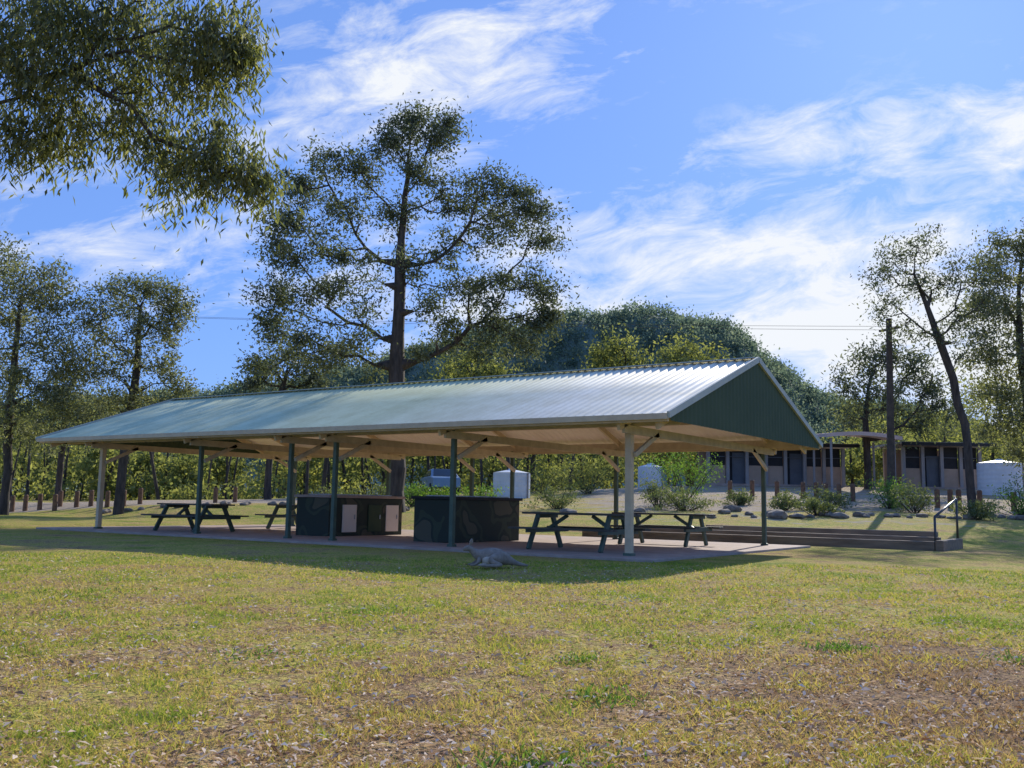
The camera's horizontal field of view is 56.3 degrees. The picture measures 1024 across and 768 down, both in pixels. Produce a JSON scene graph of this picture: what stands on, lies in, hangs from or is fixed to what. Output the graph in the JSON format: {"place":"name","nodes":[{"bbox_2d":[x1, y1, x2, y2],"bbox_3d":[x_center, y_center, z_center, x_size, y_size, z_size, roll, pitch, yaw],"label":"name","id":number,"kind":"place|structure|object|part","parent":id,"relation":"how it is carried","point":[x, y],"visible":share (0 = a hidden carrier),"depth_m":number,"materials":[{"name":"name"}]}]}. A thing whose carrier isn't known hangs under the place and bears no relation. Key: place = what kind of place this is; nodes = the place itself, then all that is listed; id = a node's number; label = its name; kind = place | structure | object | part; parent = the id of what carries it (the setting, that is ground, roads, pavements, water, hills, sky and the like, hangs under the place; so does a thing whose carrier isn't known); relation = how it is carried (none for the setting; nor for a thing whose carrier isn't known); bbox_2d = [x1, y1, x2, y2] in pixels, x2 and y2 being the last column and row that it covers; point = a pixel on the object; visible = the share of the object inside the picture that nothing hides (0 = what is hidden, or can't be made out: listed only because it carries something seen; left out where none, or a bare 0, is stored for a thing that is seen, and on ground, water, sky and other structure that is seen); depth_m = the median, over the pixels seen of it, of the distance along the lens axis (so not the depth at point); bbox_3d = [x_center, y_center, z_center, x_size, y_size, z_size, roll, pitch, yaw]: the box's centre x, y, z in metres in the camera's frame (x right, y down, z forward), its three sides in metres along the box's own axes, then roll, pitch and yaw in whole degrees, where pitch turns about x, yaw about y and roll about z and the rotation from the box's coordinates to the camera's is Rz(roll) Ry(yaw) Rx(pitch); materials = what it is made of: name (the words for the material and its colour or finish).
{"place":"outdoors","nodes":[
{"label":"outdoors","id":0,"kind":"place"},
{"bbox_2d":[0,486,1023,767],"bbox_3d":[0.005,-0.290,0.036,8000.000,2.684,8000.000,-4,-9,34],"label":"ground","id":1,"kind":"structure","parent":0,"point":[994,544],"depth_m":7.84,"materials":[{"name":"green plant"}]},
{"bbox_2d":[9,495,15,511],"bbox_3d":[-25.875,6.244,49.550,0.240,0.940,0.240,-4,-9,34],"label":"timber bollard","id":2,"kind":"object","parent":1,"relation":"on","point":[12,504],"visible":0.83,"depth_m":49.47,"materials":[{"name":"brown wood"}]},
{"bbox_2d":[22,495,28,510],"bbox_3d":[-25.198,6.203,49.557,0.240,0.940,0.240,-4,-9,34],"label":"timber bollard","id":3,"kind":"object","parent":1,"relation":"on","point":[25,502],"visible":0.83,"depth_m":49.48,"materials":[{"name":"brown wood"}]},
{"bbox_2d":[37,494,42,509],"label":"timber bollard","id":4,"kind":"object","parent":1,"relation":"on","point":[40,502],"visible":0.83,"depth_m":49.49,"materials":[{"name":"brown wood"}]},
{"bbox_2d":[52,494,57,510],"bbox_3d":[-23.202,6.060,48.571,0.240,0.940,0.240,-4,-9,34],"label":"timber bollard","id":5,"kind":"object","parent":1,"relation":"on","point":[55,502],"visible":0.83,"depth_m":48.50,"materials":[{"name":"brown wood"}]},
{"bbox_2d":[0,223,114,514],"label":"eucalyptus tree","id":6,"kind":"object","parent":1,"relation":"on","point":[13,376],"visible":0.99,"depth_m":43.85,"materials":[{"name":"green plant"}]},
{"bbox_2d":[57,490,62,506],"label":"timber bollard","id":7,"kind":"object","parent":1,"relation":"on","point":[60,499],"visible":0.83,"depth_m":50.50,"materials":[{"name":"brown wood"}]},
{"bbox_2d":[13,367,121,493],"bbox_3d":[-25.384,2.574,53.947,6.796,8.469,5.737,5,-8,-29],"label":"eucalyptus tree","id":8,"kind":"object","parent":1,"relation":"on","point":[59,472],"visible":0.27,"depth_m":53.65,"materials":[{"name":"green plant"}]},
{"bbox_2d":[74,491,79,507],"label":"timber bollard","id":9,"kind":"object","parent":1,"relation":"on","point":[76,499],"visible":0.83,"depth_m":49.51,"materials":[{"name":"brown wood"}]},
{"bbox_2d":[88,490,93,506],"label":"timber bollard","id":10,"kind":"object","parent":1,"relation":"on","point":[91,497],"visible":0.83,"depth_m":49.52,"materials":[{"name":"brown wood"}]},
{"bbox_2d":[104,491,109,507],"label":"timber bollard","id":11,"kind":"object","parent":1,"relation":"on","point":[107,499],"visible":0.83,"depth_m":48.52,"materials":[{"name":"brown wood"}]},
{"bbox_2d":[61,258,214,514],"bbox_3d":[-18.250,0.179,46.084,7.166,12.298,4.619,3,-7,-13],"label":"eucalyptus tree","id":12,"kind":"object","parent":1,"relation":"on","point":[129,401],"visible":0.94,"depth_m":46.13,"materials":[{"name":"green plant"}]},
{"bbox_2d":[137,488,142,503],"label":"timber bollard","id":13,"kind":"object","parent":1,"relation":"on","point":[140,495],"visible":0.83,"depth_m":49.53,"materials":[{"name":"brown wood"}]},
{"bbox_2d":[0,0,305,265],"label":"overhanging eucalyptus tree","id":14,"kind":"object","parent":1,"relation":"on","point":[237,53],"visible":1,"depth_m":8.91,"materials":[{"name":"green plant"}]},
{"bbox_2d":[213,487,217,502],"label":"timber bollard","id":15,"kind":"object","parent":1,"relation":"on","point":[215,496],"visible":0.83,"depth_m":51.53,"materials":[{"name":"brown wood"}]},
{"bbox_2d":[233,487,237,502],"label":"timber bollard","id":16,"kind":"object","parent":1,"relation":"on","point":[235,490],"visible":0.83,"depth_m":51.54,"materials":[{"name":"brown wood"}]},
{"bbox_2d":[223,336,369,499],"bbox_3d":[-12.656,1.928,56.492,8.896,9.996,4.406,2,-7,-7],"label":"eucalyptus tree","id":17,"kind":"object","parent":1,"relation":"on","point":[284,385],"visible":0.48,"depth_m":56.15,"materials":[{"name":"green plant"}]},
{"bbox_2d":[316,484,361,493],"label":"garden shrub","id":18,"kind":"object","parent":1,"relation":"on","point":[343,492],"visible":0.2,"depth_m":47.64,"materials":[{"name":"green plant"}]},
{"bbox_2d":[360,481,409,494],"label":"garden shrub","id":19,"kind":"object","parent":1,"relation":"on","point":[379,490],"visible":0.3,"depth_m":45.79,"materials":[{"name":"green plant"}]},
{"bbox_2d":[228,90,589,512],"bbox_3d":[-4.388,-3.751,40.700,15.221,18.532,5.098,1,-7,-1],"label":"eucalyptus tree","id":20,"kind":"object","parent":1,"relation":"on","point":[397,364],"visible":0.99,"depth_m":40.64,"materials":[{"name":"green plant"}]},
{"bbox_2d":[382,477,437,506],"bbox_3d":[-4.646,5.004,43.541,2.549,1.564,4.205,1,-7,-3],"label":"garden shrub","id":21,"kind":"object","parent":1,"relation":"on","point":[420,492],"visible":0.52,"depth_m":43.64,"materials":[{"name":"green plant"}]},
{"bbox_2d":[35,357,822,562],"bbox_3d":[-3.038,2.147,26.320,20.300,4.417,9.350,-4,-9,34],"label":"picnic shelter","id":22,"kind":"object","parent":1,"relation":"on","point":[629,413],"visible":0.9,"depth_m":23.10,"materials":[{"name":"metal"}]},
{"bbox_2d":[141,503,248,531],"bbox_3d":[-8.895,3.754,26.826,2.400,0.791,1.795,-4,-9,34],"label":"picnic table","id":23,"kind":"object","parent":22,"relation":"on","point":[191,517],"visible":0.93,"depth_m":26.71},
{"bbox_2d":[255,504,296,528],"bbox_3d":[-6.578,4.198,30.058,2.400,0.791,1.795,-4,-9,35],"label":"picnic table","id":24,"kind":"object","parent":22,"relation":"on","point":[273,515],"visible":0.41,"depth_m":30.20,"materials":[{"name":"wood"}]},
{"bbox_2d":[294,493,404,535],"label":"barbecue block","id":25,"kind":"structure","parent":22,"relation":"in","point":[360,515],"depth_m":25.46,"materials":[{"name":"paint"}]},
{"bbox_2d":[342,505,398,531],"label":"doors","id":26,"kind":"structure","parent":25,"relation":"in","point":[349,512],"depth_m":26.14,"materials":[{"name":"metal"}]},
{"bbox_2d":[411,495,522,542],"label":"barbecue block","id":27,"kind":"structure","parent":22,"relation":"in","point":[485,518],"depth_m":22.76,"materials":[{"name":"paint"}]},
{"bbox_2d":[508,512,650,552],"bbox_3d":[1.416,3.091,19.970,2.400,0.791,1.795,-4,-9,34],"label":"picnic table","id":28,"kind":"object","parent":22,"relation":"on","point":[606,530],"visible":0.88,"depth_m":19.79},
{"bbox_2d":[603,512,722,546],"bbox_3d":[3.678,3.545,23.298,2.400,0.791,1.795,-4,-8,33],"label":"picnic table","id":29,"kind":"object","parent":22,"relation":"on","point":[688,528],"visible":0.78,"depth_m":23.07,"materials":[{"name":"wood"}]},
{"bbox_2d":[422,469,459,493],"bbox_3d":[-4.457,6.099,59.693,1.820,1.548,4.290,3,-7,-14],"label":"parked car","id":30,"kind":"object","parent":1,"relation":"on","point":[439,478],"visible":0.52,"depth_m":58.19,"materials":[{"name":"paint"}]},
{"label":"windows","id":31,"kind":"part","parent":30,"relation":"part of","materials":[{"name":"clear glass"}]},
{"bbox_2d":[424,485,457,494],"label":"garden shrub","id":32,"kind":"object","parent":1,"relation":"on","point":[445,492],"visible":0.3,"depth_m":44.30,"materials":[{"name":"green plant"}]},
{"bbox_2d":[420,346,524,490],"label":"eucalyptus tree","id":33,"kind":"object","parent":1,"relation":"on","point":[484,372],"visible":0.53,"depth_m":74.22,"materials":[{"name":"green plant"}]},
{"bbox_2d":[456,482,508,496],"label":"garden shrub","id":34,"kind":"object","parent":1,"relation":"on","point":[481,490],"visible":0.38,"depth_m":43.52,"materials":[{"name":"green plant"}]},
{"bbox_2d":[463,539,527,566],"bbox_3d":[-0.254,2.647,14.991,1.039,0.424,0.487,2,-7,-6],"label":"wallaby","id":35,"kind":"object","parent":1,"relation":"on","point":[491,557],"visible":1,"depth_m":14.98,"materials":[{"name":"fur"}]},
{"bbox_2d":[493,469,529,498],"bbox_3d":[0.005,5.461,51.702,2.110,1.790,2.040,-4,-9,34],"label":"water tank","id":36,"kind":"object","parent":1,"relation":"on","point":[521,483],"visible":0.69,"depth_m":50.90,"materials":[{"name":"white plastic"}]},
{"bbox_2d":[0,374,1023,500],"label":"distant tree line","id":37,"kind":"object","parent":1,"relation":"on","point":[165,479],"visible":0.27,"depth_m":69.64,"materials":[{"name":"green plant"}]},
{"bbox_2d":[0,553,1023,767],"bbox_3d":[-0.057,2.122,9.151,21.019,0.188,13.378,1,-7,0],"label":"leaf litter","id":38,"kind":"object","parent":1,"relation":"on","point":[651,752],"visible":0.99,"depth_m":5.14,"materials":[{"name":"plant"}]},
{"bbox_2d":[1,572,1023,767],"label":"lawn weeds","id":39,"kind":"object","parent":1,"relation":"on","point":[587,692],"visible":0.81,"depth_m":5.13,"materials":[{"name":"green plant"}]},
{"bbox_2d":[520,482,581,508],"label":"garden shrub","id":40,"kind":"object","parent":1,"relation":"on","point":[563,502],"visible":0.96,"depth_m":41.55,"materials":[{"name":"green plant"}]},
{"bbox_2d":[519,464,582,492],"bbox_3d":[1.560,5.670,57.053,5.211,2.268,3.238,2,-7,-6],"label":"garden shrub","id":41,"kind":"object","parent":1,"relation":"on","point":[538,478],"visible":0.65,"depth_m":56.87,"materials":[{"name":"green plant"}]},
{"bbox_2d":[102,500,1023,520],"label":"garden rocks","id":42,"kind":"object","parent":1,"relation":"on","point":[771,514],"visible":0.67,"depth_m":37.18,"materials":[{"name":"grey stone"}]},
{"bbox_2d":[550,453,624,493],"bbox_3d":[4.297,4.997,54.578,4.536,2.942,3.934,2,-7,-5],"label":"garden shrub","id":43,"kind":"object","parent":1,"relation":"on","point":[585,489],"visible":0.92,"depth_m":54.48,"materials":[{"name":"green plant"}]},
{"bbox_2d":[564,320,670,487],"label":"eucalyptus tree","id":44,"kind":"object","parent":1,"relation":"on","point":[606,352],"visible":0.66,"depth_m":74.44,"materials":[{"name":"green plant"}]},
{"bbox_2d":[638,463,662,488],"bbox_3d":[8.390,5.644,57.743,1.605,1.740,1.530,-4,-9,34],"label":"water tank","id":45,"kind":"object","parent":1,"relation":"on","point":[647,469],"visible":0.59,"depth_m":57.15,"materials":[{"name":"white plastic"}]},
{"bbox_2d":[638,475,691,507],"bbox_3d":[6.574,4.691,41.927,2.084,1.869,2.598,-4,-9,34],"label":"garden shrub","id":46,"kind":"object","parent":1,"relation":"on","point":[653,489],"visible":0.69,"depth_m":41.57,"materials":[{"name":"green plant"}]},
{"bbox_2d":[637,485,719,510],"bbox_3d":[7.131,4.828,40.018,3.345,1.262,2.913,-4,-9,34],"label":"garden shrub","id":47,"kind":"object","parent":1,"relation":"on","point":[674,500],"visible":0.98,"depth_m":39.70,"materials":[{"name":"green plant"}]},
{"bbox_2d":[639,452,727,500],"bbox_3d":[8.182,4.278,45.663,3.915,3.174,3.586,2,-7,-8],"label":"garden shrub","id":48,"kind":"object","parent":1,"relation":"on","point":[674,468],"visible":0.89,"depth_m":45.53,"materials":[{"name":"green plant"}]},
{"bbox_2d":[644,323,735,485],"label":"eucalyptus tree","id":49,"kind":"object","parent":1,"relation":"on","point":[677,357],"visible":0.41,"depth_m":74.27,"materials":[{"name":"green plant"}]},
{"bbox_2d":[728,480,731,496],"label":"timber bollard","id":50,"kind":"object","parent":1,"relation":"on","point":[729,484],"visible":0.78,"depth_m":49.66,"materials":[{"name":"brown wood"}]},
{"bbox_2d":[717,488,759,505],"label":"garden shrub","id":51,"kind":"object","parent":1,"relation":"on","point":[740,499],"visible":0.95,"depth_m":43.55,"materials":[{"name":"green plant"}]},
{"bbox_2d":[750,480,754,495],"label":"timber bollard","id":52,"kind":"object","parent":1,"relation":"on","point":[752,488],"visible":0.83,"depth_m":49.65,"materials":[{"name":"brown wood"}]},
{"bbox_2d":[694,448,848,486],"bbox_3d":[16.491,5.574,61.418,8.829,2.800,4.000,1,-7,0],"label":"structure","id":53,"kind":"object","parent":1,"relation":"on","point":[705,455],"visible":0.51,"depth_m":59.77,"materials":[{"name":"wood"}]},
{"bbox_2d":[710,449,840,484],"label":"building","id":54,"kind":"structure","parent":53,"relation":"attached to","point":[775,467],"depth_m":60.00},
{"bbox_2d":[823,443,859,448],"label":"roof","id":55,"kind":"structure","parent":53,"relation":"on","point":[836,446],"depth_m":58.69,"materials":[{"name":"metal"}]},
{"bbox_2d":[582,525,962,550],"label":"timber steps","id":56,"kind":"structure","parent":1,"relation":"on","point":[888,539],"depth_m":26.81,"materials":[{"name":"brown wood"}]},
{"bbox_2d":[933,498,958,540],"bbox_3d":[11.812,3.820,26.004,0.064,1.480,3.108,-4,-9,34],"label":"handrail","id":57,"kind":"object","parent":56,"relation":"on","point":[941,511],"visible":0.77,"depth_m":26.61,"materials":[{"name":"metal"}]},
{"bbox_2d":[775,481,778,497],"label":"timber bollard","id":58,"kind":"object","parent":1,"relation":"on","point":[776,488],"visible":0.83,"depth_m":48.65,"materials":[{"name":"brown wood"}]},
{"bbox_2d":[766,489,809,510],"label":"garden shrub","id":59,"kind":"object","parent":1,"relation":"on","point":[783,504],"visible":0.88,"depth_m":40.52,"materials":[{"name":"green plant"}]},
{"bbox_2d":[801,482,805,498],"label":"timber bollard","id":60,"kind":"object","parent":1,"relation":"on","point":[803,489],"visible":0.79,"depth_m":47.67,"materials":[{"name":"brown wood"}]},
{"bbox_2d":[785,496,844,515],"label":"garden shrub","id":61,"kind":"object","parent":1,"relation":"on","point":[813,505],"visible":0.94,"depth_m":37.51,"materials":[{"name":"green plant"}]},
{"bbox_2d":[814,482,818,498],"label":"timber bollard","id":62,"kind":"object","parent":1,"relation":"on","point":[815,484],"visible":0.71,"depth_m":47.67,"materials":[{"name":"brown wood"}]},
{"bbox_2d":[795,484,856,508],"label":"garden shrub","id":63,"kind":"object","parent":1,"relation":"on","point":[831,495],"visible":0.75,"depth_m":41.37,"materials":[{"name":"green plant"}]},
{"bbox_2d":[836,484,841,499],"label":"timber bollard","id":64,"kind":"object","parent":1,"relation":"on","point":[839,488],"visible":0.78,"depth_m":45.67,"materials":[{"name":"brown wood"}]},
{"bbox_2d":[850,484,855,501],"bbox_3d":[16.294,5.245,45.739,0.240,0.940,0.240,-4,-9,34],"label":"timber bollard","id":65,"kind":"object","parent":1,"relation":"on","point":[852,490],"visible":0.83,"depth_m":45.66,"materials":[{"name":"brown wood"}]},
{"bbox_2d":[813,431,902,489],"bbox_3d":[20.437,4.669,57.307,4.373,3.690,4.000,1,-7,0],"label":"entry canopy","id":66,"kind":"object","parent":1,"relation":"on","point":[859,434],"visible":0.64,"depth_m":55.68,"materials":[{"name":"grey metal"}]},
{"bbox_2d":[879,318,898,500],"bbox_3d":[17.475,1.377,44.160,1.169,8.952,0.431,-10,-13,56],"label":"power pole","id":67,"kind":"object","parent":1,"relation":"on","point":[890,417],"visible":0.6,"depth_m":44.12,"materials":[{"name":"brown wood"}]},
{"bbox_2d":[38,312,894,329],"bbox_3d":[-19.873,0.134,57.506,80.076,15.136,0.860,-1,-7,19],"label":"power line","id":68,"kind":"object","parent":67,"relation":"attached to","point":[577,326],"visible":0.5,"depth_m":48.83,"materials":[{"name":"grey metal"}]},
{"bbox_2d":[862,472,919,509],"bbox_3d":[16.490,4.727,41.811,2.498,1.827,2.761,-4,-9,34],"label":"garden shrub","id":69,"kind":"object","parent":1,"relation":"on","point":[888,505],"visible":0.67,"depth_m":41.62,"materials":[{"name":"green plant"}]},
{"bbox_2d":[810,323,991,488],"bbox_3d":[23.630,1.576,58.273,9.827,9.854,5.766,1,-7,-1],"label":"eucalyptus tree","id":70,"kind":"object","parent":1,"relation":"on","point":[871,371],"visible":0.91,"depth_m":58.07,"materials":[{"name":"green plant"}]},
{"bbox_2d":[881,477,938,512],"bbox_3d":[16.470,4.654,39.555,2.211,1.711,2.584,-4,-9,34],"label":"garden shrub","id":71,"kind":"object","parent":1,"relation":"on","point":[916,498],"visible":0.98,"depth_m":39.52,"materials":[{"name":"green plant"}]},
{"bbox_2d":[881,446,981,488],"bbox_3d":[26.878,5.648,61.433,5.168,3.000,4.000,1,-7,0],"label":"structure","id":72,"kind":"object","parent":1,"relation":"on","point":[900,465],"visible":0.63,"depth_m":59.86,"materials":[{"name":"wood"}]},
{"bbox_2d":[871,441,996,449],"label":"roof","id":73,"kind":"structure","parent":72,"relation":"on","point":[942,444],"depth_m":58.72,"materials":[{"name":"metal"}]},
{"bbox_2d":[905,447,976,487],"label":"building wall","id":74,"kind":"structure","parent":72,"relation":"attached to","point":[932,475],"depth_m":60.02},
{"bbox_2d":[849,223,1023,509],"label":"eucalyptus tree","id":75,"kind":"object","parent":1,"relation":"on","point":[937,335],"visible":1,"depth_m":42.49,"materials":[{"name":"green plant"}]},
{"bbox_2d":[934,489,939,507],"bbox_3d":[18.994,5.154,42.733,0.240,0.940,0.240,-4,-9,34],"label":"timber bollard","id":76,"kind":"object","parent":1,"relation":"on","point":[936,492],"visible":0.83,"depth_m":42.66,"materials":[{"name":"brown wood"}]},
{"bbox_2d":[947,489,953,507],"bbox_3d":[19.578,5.171,42.733,0.240,0.940,0.240,-4,-9,34],"label":"timber bollard","id":77,"kind":"object","parent":1,"relation":"on","point":[949,495],"visible":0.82,"depth_m":42.67,"materials":[{"name":"brown wood"}]},
{"bbox_2d":[956,489,961,507],"bbox_3d":[19.958,5.182,42.732,0.240,0.940,0.240,-4,-9,34],"label":"timber bollard","id":78,"kind":"object","parent":1,"relation":"on","point":[958,492],"visible":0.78,"depth_m":42.66,"materials":[{"name":"brown wood"}]},
{"bbox_2d":[945,495,1002,520],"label":"garden shrub","id":79,"kind":"object","parent":1,"relation":"on","point":[979,510],"visible":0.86,"depth_m":36.40,"materials":[{"name":"green plant"}]},
{"bbox_2d":[931,217,1023,476],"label":"eucalyptus tree","id":80,"kind":"object","parent":1,"relation":"on","point":[1006,393],"visible":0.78,"depth_m":46.28,"materials":[{"name":"green plant"}]},
{"bbox_2d":[977,490,982,504],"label":"timber bollard","id":81,"kind":"object","parent":1,"relation":"on","point":[979,496],"visible":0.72,"depth_m":42.67,"materials":[{"name":"brown wood"}]},
{"bbox_2d":[976,459,1023,495],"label":"water tank","id":82,"kind":"object","parent":1,"relation":"on","point":[989,473],"visible":0.73,"depth_m":52.94,"materials":[{"name":"white plastic"}]},
{"bbox_2d":[987,472,1023,515],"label":"garden shrub","id":83,"kind":"object","parent":1,"relation":"on","point":[1020,510],"visible":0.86,"depth_m":39.55,"materials":[{"name":"green plant"}]},
{"bbox_2d":[1011,492,1016,510],"bbox_3d":[21.889,5.178,41.729,0.240,0.940,0.240,-4,-9,34],"label":"timber bollard","id":84,"kind":"object","parent":1,"relation":"on","point":[1012,502],"visible":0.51,"depth_m":41.66,"materials":[{"name":"brown wood"}]},
{"bbox_2d":[0,295,1023,497],"bbox_3d":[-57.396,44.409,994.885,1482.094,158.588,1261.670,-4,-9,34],"label":"forested hill","id":85,"kind":"structure","parent":0,"point":[805,398],"depth_m":644.90,"materials":[{"name":"green plant"}]},
{"bbox_2d":[0,0,1023,430],"label":"sky","id":86,"kind":"structure","parent":0,"point":[743,159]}
]}

